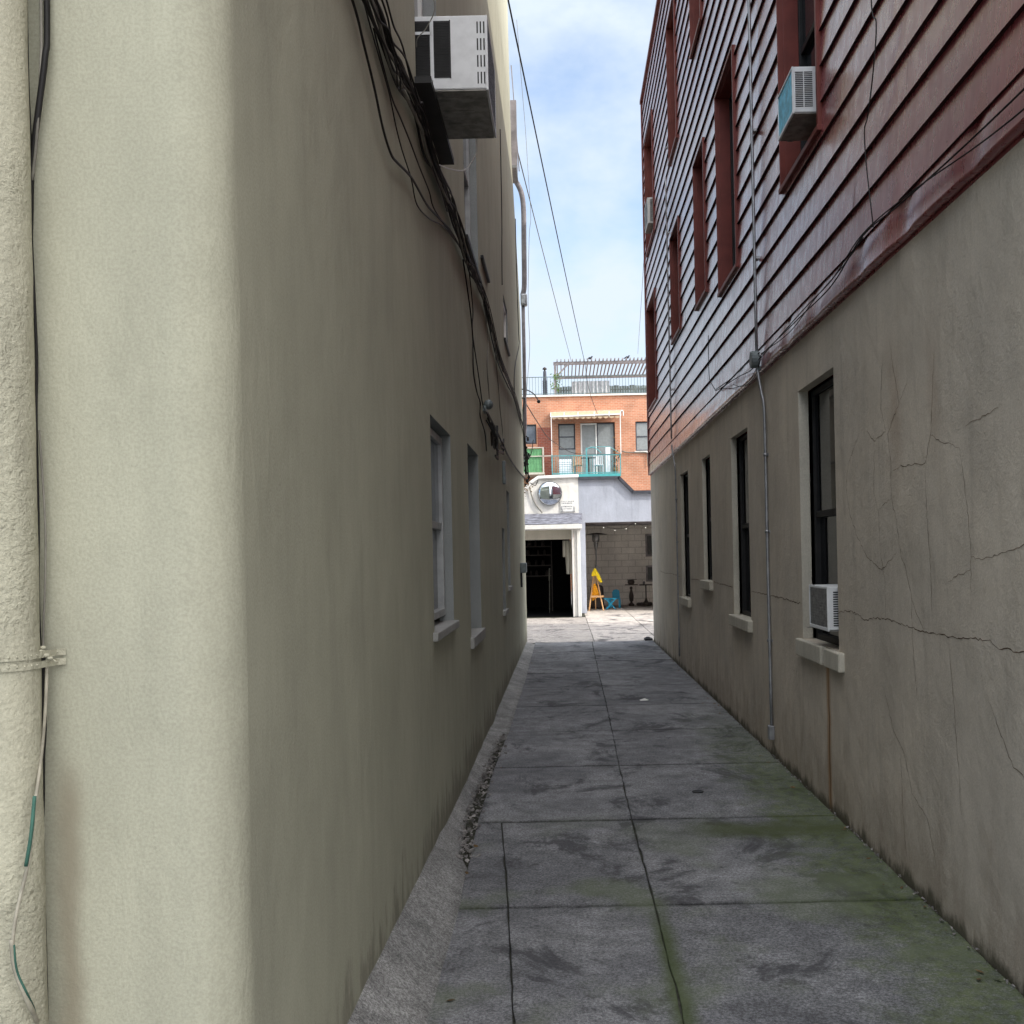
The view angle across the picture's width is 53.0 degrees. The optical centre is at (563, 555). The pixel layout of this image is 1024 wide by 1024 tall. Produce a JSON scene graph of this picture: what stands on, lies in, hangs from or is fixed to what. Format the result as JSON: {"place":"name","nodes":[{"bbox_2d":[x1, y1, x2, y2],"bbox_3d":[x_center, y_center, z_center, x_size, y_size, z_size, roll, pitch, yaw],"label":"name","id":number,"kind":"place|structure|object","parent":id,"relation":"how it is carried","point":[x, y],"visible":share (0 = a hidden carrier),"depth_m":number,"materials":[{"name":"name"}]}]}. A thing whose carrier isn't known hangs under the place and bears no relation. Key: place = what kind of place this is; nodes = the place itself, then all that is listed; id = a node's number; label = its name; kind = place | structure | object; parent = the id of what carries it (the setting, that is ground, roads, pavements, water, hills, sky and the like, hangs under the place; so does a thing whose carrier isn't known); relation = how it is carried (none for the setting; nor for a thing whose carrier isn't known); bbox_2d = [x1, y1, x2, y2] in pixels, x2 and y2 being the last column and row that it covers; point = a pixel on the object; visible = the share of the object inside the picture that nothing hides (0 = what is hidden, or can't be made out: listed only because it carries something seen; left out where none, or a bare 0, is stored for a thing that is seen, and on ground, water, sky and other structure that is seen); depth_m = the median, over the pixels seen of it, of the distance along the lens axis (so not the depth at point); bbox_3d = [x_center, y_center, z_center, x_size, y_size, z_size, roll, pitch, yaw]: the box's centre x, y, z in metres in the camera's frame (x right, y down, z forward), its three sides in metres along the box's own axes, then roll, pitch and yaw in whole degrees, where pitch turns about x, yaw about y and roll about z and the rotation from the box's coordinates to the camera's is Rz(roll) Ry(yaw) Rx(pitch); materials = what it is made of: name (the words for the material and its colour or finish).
{"place":"outdoors","nodes":[
{"label":"outdoors","id":0,"kind":"place"},
{"bbox_2d":[502,461,505,483],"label":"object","id":1,"kind":"object","parent":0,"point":[503,472],"depth_m":12.00,"materials":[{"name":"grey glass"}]},
{"bbox_2d":[507,0,655,395],"label":"sky","id":2,"kind":"structure","parent":0,"point":[584,61],"materials":[{"name":"blue"}]},
{"bbox_2d":[527,605,653,642],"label":"courtyard paving","id":3,"kind":"structure","parent":0,"point":[616,624],"depth_m":22.79,"materials":[{"name":"concrete"}]},
{"bbox_2d":[524,474,652,616],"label":"garage building","id":4,"kind":"structure","parent":3,"relation":"on","point":[616,504],"depth_m":29.61,"materials":[{"name":"white paint"}]},
{"bbox_2d":[529,486,542,512],"bbox_3d":[-0.773,-1.542,27.950,0.390,0.814,0.033,-1,0,0],"label":"wall pipe","id":5,"kind":"object","parent":4,"relation":"attached to","point":[534,501],"depth_m":27.94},
{"bbox_2d":[525,541,552,610],"bbox_3d":[-0.858,0.608,29.500,1.060,2.020,0.400,-1,0,0],"label":"storage shelf","id":6,"kind":"object","parent":4,"relation":"in","point":[529,543],"visible":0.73,"depth_m":29.36,"materials":[{"name":"brown metal"}]},
{"bbox_2d":[549,568,549,612],"bbox_3d":[-0.395,0.974,28.256,0.048,1.232,0.137,-1,0,16],"label":"upright pole","id":7,"kind":"object","parent":4,"relation":"in","point":[549,590],"visible":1,"depth_m":28.24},
{"bbox_2d":[538,481,561,505],"bbox_3d":[-0.378,-1.684,27.926,0.671,0.670,0.148,-1,0,0],"label":"round mirror","id":8,"kind":"object","parent":4,"relation":"attached to","point":[549,493],"visible":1,"depth_m":27.89,"materials":[{"name":"silver glass"}]},
{"bbox_2d":[563,541,571,573],"bbox_3d":[0.092,0.058,26.953,0.228,0.880,0.046,-1,0,0],"label":"hanging cloth","id":9,"kind":"object","parent":4,"relation":"hanging from","point":[567,550],"visible":1,"depth_m":26.95,"materials":[{"name":"fabric"}]},
{"bbox_2d":[561,500,574,512],"bbox_3d":[0.115,-1.335,27.973,0.395,0.335,0.024,-1,0,0],"label":"wall sign","id":10,"kind":"object","parent":4,"relation":"attached to","point":[567,505],"visible":1,"depth_m":27.96,"materials":[{"name":"white paint"}]},
{"bbox_2d":[645,534,651,556],"bbox_3d":[2.924,-0.311,31.986,0.740,0.700,0.065,-1,0,0],"label":"window","id":11,"kind":"structure","parent":4,"relation":"in","point":[648,537],"depth_m":31.99,"materials":[{"name":"black glass"}]},
{"bbox_2d":[646,565,652,581],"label":"window","id":12,"kind":"structure","parent":4,"relation":"in","point":[649,575],"depth_m":31.99,"materials":[{"name":"black glass"}]},
{"bbox_2d":[585,533,605,608],"bbox_3d":[0.995,0.457,30.500,0.670,2.245,0.670,-1,0,0],"label":"patio heater","id":13,"kind":"object","parent":3,"relation":"on","point":[595,538],"visible":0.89,"depth_m":30.39,"materials":[{"name":"brown metal"}]},
{"bbox_2d":[589,576,603,610],"bbox_3d":[0.917,0.987,29.497,0.448,1.197,0.729,-1,0,0],"label":"easel","id":14,"kind":"object","parent":3,"relation":"on","point":[594,581],"visible":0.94,"depth_m":29.23,"materials":[{"name":"brown wood"}]},
{"bbox_2d":[592,583,598,600],"bbox_3d":[0.907,1.057,29.254,0.231,0.513,0.057,-1,0,0],"label":"orange cloth","id":15,"kind":"object","parent":14,"relation":"hanging from","point":[595,592],"visible":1,"depth_m":29.25,"materials":[{"name":"orange fabric"}]},
{"bbox_2d":[591,568,601,582],"bbox_3d":[0.945,0.587,29.229,0.320,0.423,0.067,-1,0,0],"label":"yellow cloth","id":16,"kind":"object","parent":14,"relation":"hanging from","point":[595,572],"visible":1,"depth_m":29.22,"materials":[{"name":"yellow fabric"}]},
{"bbox_2d":[604,598,616,608],"bbox_3d":[1.365,1.419,29.900,0.370,0.324,0.360,-1,0,0],"label":"folding stool","id":17,"kind":"object","parent":3,"relation":"on","point":[614,599],"visible":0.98,"depth_m":29.74,"materials":[{"name":"blue paint"}]},
{"bbox_2d":[608,589,620,607],"bbox_3d":[1.510,1.299,30.650,0.365,0.540,0.400,-1,0,0],"label":"garden chair","id":18,"kind":"object","parent":3,"relation":"on","point":[615,593],"visible":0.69,"depth_m":30.82,"materials":[{"name":"blue plastic"}]},
{"bbox_2d":[625,579,637,605],"bbox_3d":[2.069,1.144,31.300,0.390,0.825,0.220,-1,0,0],"label":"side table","id":19,"kind":"object","parent":3,"relation":"on","point":[631,595],"visible":1,"depth_m":31.25,"materials":[{"name":"brown metal"}]},
{"bbox_2d":[636,602,652,605],"bbox_3d":[2.473,1.498,31.254,0.513,0.125,0.366,-1,0,0],"label":"floor clutter","id":20,"kind":"object","parent":3,"relation":"on","point":[643,603],"visible":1,"depth_m":31.18,"materials":[{"name":"brown metal"}]},
{"bbox_2d":[639,584,651,605],"bbox_3d":[2.516,1.220,31.300,0.400,0.655,0.396,-1,0,0],"label":"side table","id":21,"kind":"object","parent":3,"relation":"on","point":[646,601],"visible":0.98,"depth_m":31.27,"materials":[{"name":"brown metal"}]},
{"bbox_2d":[644,637,652,640],"bbox_3d":[1.562,1.535,18.915,0.140,0.065,0.270,-1,0,0],"label":"black bag","id":22,"kind":"object","parent":3,"relation":"on","point":[648,638],"visible":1,"depth_m":18.80,"materials":[{"name":"plastic"}]},
{"bbox_2d":[692,790,703,792],"bbox_3d":[0.895,1.578,6.840,0.080,0.005,0.079,-1,0,0],"label":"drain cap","id":23,"kind":"object","parent":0,"point":[697,791],"visible":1,"depth_m":6.83,"materials":[{"name":"black metal"}]},
{"bbox_2d":[427,605,1023,1023],"bbox_3d":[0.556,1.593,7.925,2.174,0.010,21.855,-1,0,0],"label":"driveway","id":24,"kind":"structure","parent":0,"point":[758,844],"depth_m":4.85,"materials":[{"name":"concrete"}]},
{"bbox_2d":[28,0,526,1023],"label":"stucco building","id":25,"kind":"structure","parent":24,"relation":"on","point":[286,616],"depth_m":2.35,"materials":[{"name":"grey paint"}]},
{"bbox_2d":[9,0,49,1023],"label":"facade cables","id":26,"kind":"object","parent":25,"relation":"attached to","point":[43,66],"visible":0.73,"depth_m":2.11,"materials":[{"name":"grey rubber"}]},
{"bbox_2d":[0,0,65,1023],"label":"leader pipe","id":27,"kind":"object","parent":25,"relation":"attached to","point":[22,654],"visible":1,"depth_m":2.03,"materials":[{"name":"beige metal"}]},
{"bbox_2d":[351,0,460,249],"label":"wall cable","id":28,"kind":"object","parent":25,"relation":"attached to","point":[378,108],"depth_m":4.01,"materials":[{"name":"black rubber"}]},
{"bbox_2d":[364,7,458,245],"bbox_3d":[-0.723,-1.940,5.450,0.007,0.457,3.501,-1,0,0],"label":"wall cable","id":29,"kind":"object","parent":25,"relation":"attached to","point":[396,126],"depth_m":4.38,"materials":[{"name":"black rubber"}]},
{"bbox_2d":[373,28,454,238],"bbox_3d":[-0.724,-2.013,5.350,0.008,0.191,2.901,-1,0,0],"label":"wall cable","id":30,"kind":"object","parent":25,"relation":"attached to","point":[404,126],"depth_m":4.61,"materials":[{"name":"black rubber"}]},
{"bbox_2d":[414,0,421,16],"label":"window","id":31,"kind":"structure","parent":25,"relation":"in","point":[417,3],"depth_m":6.10,"materials":[{"name":"white paint"}]},
{"bbox_2d":[416,0,434,46],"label":"air conditioner wire","id":32,"kind":"object","parent":25,"relation":"attached to","point":[428,23],"visible":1,"depth_m":5.22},
{"bbox_2d":[430,428,445,619],"bbox_3d":[-0.786,-0.179,5.970,0.065,1.110,0.940,-1,0,0],"label":"window","id":33,"kind":"structure","parent":25,"relation":"in","point":[436,441],"depth_m":6.36,"materials":[{"name":"glass"}]},
{"bbox_2d":[362,0,526,475],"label":"cable bundle","id":34,"kind":"object","parent":25,"relation":"attached to","point":[387,45],"visible":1,"depth_m":5.17,"materials":[{"name":"black rubber"}]},
{"bbox_2d":[439,139,476,171],"bbox_3d":[-0.624,-2.326,5.833,0.102,0.366,0.489,-1,0,31],"label":"air conditioner wire","id":35,"kind":"object","parent":34,"relation":"attached to","point":[469,164],"visible":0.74,"depth_m":5.99,"materials":[{"name":"white paint"}]},
{"bbox_2d":[415,15,495,138],"bbox_3d":[-0.629,-2.600,5.617,0.471,0.394,0.627,-1,0,0],"label":"air conditioner","id":36,"kind":"object","parent":25,"relation":"attached to","point":[454,58],"visible":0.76,"depth_m":5.31,"materials":[{"name":"white metal"}]},
{"bbox_2d":[463,139,470,242],"bbox_3d":[-0.861,-3.253,8.425,0.065,1.620,1.230,-1,0,0],"label":"window","id":37,"kind":"structure","parent":25,"relation":"in","point":[465,141],"depth_m":9.00,"materials":[{"name":"paint"}]},
{"bbox_2d":[462,259,486,450],"bbox_3d":[-0.714,-1.541,8.356,0.012,1.199,1.916,-1,0,0],"label":"wall cable","id":38,"kind":"object","parent":25,"relation":"attached to","point":[473,354],"depth_m":8.07,"materials":[{"name":"black rubber"}]},
{"bbox_2d":[469,272,484,409],"bbox_3d":[-0.719,-1.745,8.549,0.010,0.888,1.303,-1,0,0],"label":"wall cable","id":39,"kind":"object","parent":25,"relation":"attached to","point":[474,344],"depth_m":8.25,"materials":[{"name":"black rubber"}]},
{"bbox_2d":[483,303,489,399],"bbox_3d":[-0.721,-1.836,9.567,0.011,0.910,0.536,-1,0,0],"label":"wall cable","id":40,"kind":"object","parent":25,"relation":"attached to","point":[487,352],"depth_m":9.70,"materials":[{"name":"black rubber"}]},
{"bbox_2d":[483,400,492,413],"bbox_3d":[-0.683,-1.353,9.310,0.090,0.115,0.220,-1,0,0],"label":"round fitting","id":41,"kind":"object","parent":25,"relation":"attached to","point":[488,405],"visible":0.97,"depth_m":9.26,"materials":[{"name":"grey metal"}]},
{"bbox_2d":[485,412,503,459],"bbox_3d":[-0.664,-1.152,10.329,0.053,0.353,2.561,-1,0,0],"label":"cable bracket","id":42,"kind":"object","parent":25,"relation":"attached to","point":[494,438],"visible":1,"depth_m":9.92,"materials":[{"name":"black plastic"}]},
{"bbox_2d":[495,351,502,449],"bbox_3d":[-0.718,-1.691,11.351,0.011,0.999,1.108,-1,0,0],"label":"wall cable","id":43,"kind":"object","parent":25,"relation":"attached to","point":[499,396],"depth_m":11.40,"materials":[{"name":"black rubber"}]},
{"bbox_2d":[500,129,502,284],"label":"wall cable","id":44,"kind":"object","parent":25,"relation":"attached to","point":[501,206],"depth_m":12.90,"materials":[{"name":"grey rubber"}]},
{"bbox_2d":[503,303,505,336],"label":"window","id":45,"kind":"structure","parent":25,"relation":"in","point":[504,313],"depth_m":13.90,"materials":[{"name":"white paint"}]},
{"bbox_2d":[488,412,525,479],"bbox_3d":[-0.710,-1.336,14.075,0.021,0.163,9.590,-1,0,0],"label":"wall cable","id":46,"kind":"object","parent":25,"relation":"attached to","point":[490,418],"depth_m":12.47,"materials":[{"name":"black rubber"}]},
{"bbox_2d":[510,65,519,182],"bbox_3d":[-0.817,-7.165,16.850,0.146,1.840,0.700,-1,0,0],"label":"roof awning","id":47,"kind":"object","parent":25,"relation":"attached to","point":[514,147],"visible":0.92,"depth_m":16.75,"materials":[{"name":"metal"}]},
{"bbox_2d":[514,219,519,392],"bbox_3d":[-0.768,-3.959,16.453,0.014,3.251,2.393,-1,0,0],"label":"wall cable","id":48,"kind":"object","parent":25,"relation":"attached to","point":[517,306],"depth_m":17.02,"materials":[{"name":"black rubber"}]},
{"bbox_2d":[514,180,526,460],"bbox_3d":[-0.758,-2.758,18.940,0.278,8.548,0.160,-1,0,0],"label":"downspout","id":49,"kind":"object","parent":25,"relation":"attached to","point":[523,298],"visible":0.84,"depth_m":18.92,"materials":[{"name":"grey metal"}]},
{"bbox_2d":[517,27,530,394],"bbox_3d":[-0.761,-6.334,19.215,0.117,7.105,0.631,-1,0,16],"label":"overhead wire","id":50,"kind":"object","parent":49,"relation":"attached to","point":[530,221],"visible":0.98,"depth_m":19.50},
{"bbox_2d":[522,389,540,402],"bbox_3d":[-0.598,-3.023,19.457,0.116,0.123,1.177,-1,0,14],"label":"wall lamp","id":51,"kind":"object","parent":49,"relation":"attached to","point":[538,401],"visible":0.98,"depth_m":19.49,"materials":[{"name":"black metal"}]},
{"bbox_2d":[520,563,526,586],"bbox_3d":[-0.643,0.319,16.460,0.100,0.390,0.320,-1,0,0],"label":"meter box","id":52,"kind":"object","parent":25,"relation":"attached to","point":[523,567],"visible":1,"depth_m":16.30,"materials":[{"name":"grey metal"}]},
{"bbox_2d":[522,398,537,485],"bbox_3d":[-0.661,-2.084,18.919,0.229,1.610,0.316,-1,0,29],"label":"cable cluster","id":53,"kind":"object","parent":25,"relation":"attached to","point":[528,455],"visible":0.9,"depth_m":18.89,"materials":[{"name":"black rubber"}]},
{"bbox_2d":[518,153,570,358],"bbox_3d":[-0.223,-7.824,31.850,0.019,1.873,28.725,-1,0,2],"label":"overhead wire","id":54,"kind":"object","parent":25,"relation":"attached to","point":[540,242],"visible":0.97,"depth_m":23.30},
{"bbox_2d":[522,397,576,453],"bbox_3d":[-0.139,-3.678,31.996,2.029,1.583,26.510,-1,0,7],"label":"overhead wire","id":55,"kind":"object","parent":25,"relation":"attached to","point":[542,429],"visible":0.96,"depth_m":28.05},
{"bbox_2d":[347,642,534,1023],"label":"curb strip","id":56,"kind":"object","parent":24,"relation":"on","point":[401,985],"visible":0.75,"depth_m":4.27,"materials":[{"name":"concrete"}]},
{"bbox_2d":[455,733,510,862],"bbox_3d":[-0.544,1.592,7.201,0.208,0.037,3.807,-1,0,0],"label":"rubble","id":57,"kind":"object","parent":24,"relation":"on","point":[484,786],"visible":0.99,"depth_m":6.50,"materials":[{"name":"concrete"}]},
{"bbox_2d":[447,659,999,1000],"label":"leaf litter","id":58,"kind":"object","parent":24,"relation":"on","point":[475,845],"visible":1,"depth_m":5.27,"materials":[{"name":"brown plant"}]},
{"bbox_2d":[640,0,1023,995],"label":"clapboard building","id":59,"kind":"structure","parent":24,"relation":"on","point":[892,372],"depth_m":5.49,"materials":[{"name":"beige paint"}]},
{"bbox_2d":[638,260,643,344],"bbox_3d":[2.459,-7.756,32.448,0.065,2.620,27.564,-1,0,4],"label":"overhead wire","id":60,"kind":"object","parent":59,"relation":"attached to","point":[641,298],"visible":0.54,"depth_m":32.97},
{"bbox_2d":[644,197,652,233],"bbox_3d":[1.480,-5.639,17.024,0.224,0.426,0.552,-1,0,0],"label":"air conditioner","id":61,"kind":"object","parent":59,"relation":"attached to","point":[648,209],"visible":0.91,"depth_m":16.75,"materials":[{"name":"white metal"}]},
{"bbox_2d":[665,146,679,655],"bbox_3d":[1.535,-2.163,14.392,0.060,7.160,0.155,-1,0,-29],"label":"conduit","id":62,"kind":"object","parent":59,"relation":"attached to","point":[669,319],"visible":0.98,"depth_m":14.40,"materials":[{"name":"grey metal"}]},
{"bbox_2d":[685,474,689,596],"bbox_3d":[1.700,-0.263,13.535,0.060,1.649,0.864,-1,0,0],"label":"window","id":63,"kind":"structure","parent":59,"relation":"in","point":[686,476],"depth_m":13.93,"materials":[{"name":"black glass"}]},
{"bbox_2d":[706,470,709,579],"bbox_3d":[1.842,-0.266,13.535,0.125,1.655,0.870,-1,0,0],"label":"window back","id":64,"kind":"structure","parent":59,"relation":"in","point":[706,470],"depth_m":13.10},
{"bbox_2d":[707,459,711,579],"bbox_3d":[1.697,-0.408,11.455,0.060,1.379,0.644,-1,0,0],"label":"window","id":65,"kind":"structure","parent":59,"relation":"in","point":[708,461],"depth_m":11.74,"materials":[{"name":"black glass"}]},
{"bbox_2d":[708,335,713,387],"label":"wall cable","id":66,"kind":"object","parent":59,"relation":"attached to","point":[708,359],"depth_m":10.64,"materials":[{"name":"black rubber"}]},
{"bbox_2d":[729,93,734,265],"bbox_3d":[1.669,-3.516,9.520,0.065,1.884,0.984,-1,0,0],"label":"window","id":67,"kind":"structure","parent":59,"relation":"in","point":[730,100],"depth_m":9.98,"materials":[{"name":"red plastic"}]},
{"bbox_2d":[737,461,739,580],"bbox_3d":[1.839,-0.411,11.455,0.125,1.385,0.650,-1,0,0],"label":"window back","id":68,"kind":"structure","parent":59,"relation":"in","point":[737,461],"depth_m":11.13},
{"bbox_2d":[739,434,750,616],"bbox_3d":[1.710,-0.273,9.300,0.060,1.669,0.874,-1,0,0],"label":"window","id":69,"kind":"structure","parent":59,"relation":"in","point":[743,446],"depth_m":9.64,"materials":[{"name":"black glass"}]},
{"bbox_2d":[747,0,774,739],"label":"conduit","id":70,"kind":"object","parent":59,"relation":"attached to","point":[754,357],"visible":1,"depth_m":8.01,"materials":[{"name":"grey metal"}]},
{"bbox_2d":[777,66,815,141],"bbox_3d":[1.522,-2.834,6.449,0.259,0.292,0.422,-1,0,0],"label":"air conditioner","id":71,"kind":"object","parent":59,"relation":"attached to","point":[796,100],"visible":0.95,"depth_m":6.30,"materials":[{"name":"white metal"}]},
{"bbox_2d":[797,0,814,150],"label":"window","id":72,"kind":"structure","parent":59,"relation":"in","point":[806,32],"depth_m":7.02,"materials":[{"name":"black glass"}]},
{"bbox_2d":[807,584,838,631],"bbox_3d":[1.647,0.324,6.324,0.200,0.272,0.452,-1,0,0],"label":"air conditioner","id":73,"kind":"object","parent":59,"relation":"attached to","point":[823,606],"visible":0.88,"depth_m":6.20,"materials":[{"name":"white metal"}]},
{"bbox_2d":[811,378,838,644],"bbox_3d":[1.723,-0.274,6.485,0.060,1.669,0.904,-1,0,0],"label":"window","id":74,"kind":"structure","parent":59,"relation":"in","point":[822,398],"depth_m":6.72,"materials":[{"name":"black glass"}]},
{"bbox_2d":[714,88,1023,390],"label":"cable bundle","id":75,"kind":"object","parent":59,"relation":"attached to","point":[860,238],"visible":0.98,"depth_m":4.96,"materials":[{"name":"black rubber"}]},
{"bbox_2d":[864,0,876,226],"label":"wall cable","id":76,"kind":"object","parent":59,"relation":"attached to","point":[868,109],"depth_m":5.01,"materials":[{"name":"black rubber"}]},
{"bbox_2d":[659,646,1014,988],"bbox_3d":[1.615,1.556,10.312,0.049,0.021,15.389,-1,0,0],"label":"wall foot debris","id":77,"kind":"object","parent":24,"relation":"on","point":[915,892],"depth_m":5.69,"materials":[{"name":"concrete"}]},
{"label":"ground","id":78,"kind":"structure","parent":0,"visible":0},
{"bbox_2d":[522,393,650,590],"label":"apartment building","id":79,"kind":"structure","parent":78,"relation":"on","point":[579,425],"depth_m":46.00,"materials":[{"name":"orange brick"}]},
{"bbox_2d":[526,425,535,443],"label":"window","id":80,"kind":"structure","parent":79,"relation":"in","point":[531,429],"depth_m":46.10,"materials":[{"name":"grey glass"}]},
{"bbox_2d":[542,367,546,394],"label":"flue","id":81,"kind":"object","parent":79,"relation":"on","point":[544,371],"visible":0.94,"depth_m":46.50,"materials":[{"name":"grey metal"}]},
{"bbox_2d":[507,0,596,411],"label":"overhead wire","id":82,"kind":"object","parent":79,"relation":"attached to","point":[542,162],"visible":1,"depth_m":18.16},
{"bbox_2d":[559,459,571,472],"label":"storage box","id":83,"kind":"object","parent":79,"relation":"on","point":[563,463],"visible":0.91,"depth_m":44.90,"materials":[{"name":"white plastic"}]},
{"bbox_2d":[558,424,574,449],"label":"window","id":84,"kind":"structure","parent":79,"relation":"in","point":[566,432],"depth_m":46.09,"materials":[{"name":"grey glass"}]},
{"bbox_2d":[559,449,575,473],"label":"door","id":85,"kind":"structure","parent":79,"relation":"in","point":[561,452],"depth_m":46.05,"materials":[{"name":"grey glass"}]},
{"bbox_2d":[572,456,582,473],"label":"balcony chair","id":86,"kind":"object","parent":79,"relation":"on","point":[575,462],"visible":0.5,"depth_m":45.40,"materials":[{"name":"beige plastic"}]},
{"bbox_2d":[522,375,643,394],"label":"roof railing","id":87,"kind":"object","parent":79,"relation":"on","point":[553,393],"visible":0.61,"depth_m":46.04,"materials":[{"name":"grey metal"}]},
{"bbox_2d":[581,457,595,473],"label":"balcony table","id":88,"kind":"object","parent":79,"relation":"on","point":[588,462],"visible":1,"depth_m":44.87,"materials":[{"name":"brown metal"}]},
{"bbox_2d":[580,423,597,473],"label":"window","id":89,"kind":"structure","parent":79,"relation":"in","point":[588,431],"depth_m":46.10,"materials":[{"name":"grey glass"}]},
{"bbox_2d":[593,455,603,473],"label":"balcony chair","id":90,"kind":"object","parent":79,"relation":"on","point":[598,464],"visible":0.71,"depth_m":45.48,"materials":[{"name":"white plastic"}]},
{"bbox_2d":[553,357,645,394],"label":"pergola","id":91,"kind":"object","parent":79,"relation":"on","point":[606,362],"visible":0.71,"depth_m":48.34,"materials":[{"name":"grey wood"}]},
{"bbox_2d":[550,373,562,392],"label":"climbing vine","id":92,"kind":"object","parent":91,"relation":"attached to","point":[557,381],"visible":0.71,"depth_m":47.41,"materials":[{"name":"green plant"}]},
{"bbox_2d":[572,380,609,393],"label":"terrace curtain","id":93,"kind":"object","parent":91,"relation":"hanging from","point":[590,387],"visible":0.47,"depth_m":47.90,"materials":[{"name":"white fabric"}]},
{"bbox_2d":[557,385,645,394],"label":"roof fence","id":94,"kind":"object","parent":79,"relation":"on","point":[611,389],"visible":0.07,"depth_m":51.60,"materials":[{"name":"grey metal"}]},
{"bbox_2d":[597,423,614,473],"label":"window","id":95,"kind":"structure","parent":79,"relation":"in","point":[605,431],"depth_m":46.11,"materials":[{"name":"grey glass"}]},
{"bbox_2d":[605,447,609,471],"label":"hanging towel","id":96,"kind":"object","parent":79,"relation":"hanging from","point":[607,450],"visible":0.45,"depth_m":45.00,"materials":[{"name":"white fabric"}]},
{"bbox_2d":[610,436,619,471],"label":"potted plant","id":97,"kind":"object","parent":79,"relation":"on","point":[613,468],"visible":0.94,"depth_m":44.82,"materials":[{"name":"green plant"}]},
{"bbox_2d":[622,451,647,463],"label":"wall pipe","id":98,"kind":"object","parent":79,"relation":"attached to","point":[638,452],"depth_m":45.91,"materials":[{"name":"white metal"}]},
{"bbox_2d":[635,422,647,450],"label":"window","id":99,"kind":"structure","parent":79,"relation":"in","point":[640,427],"depth_m":46.09,"materials":[{"name":"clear glass"}]}
]}

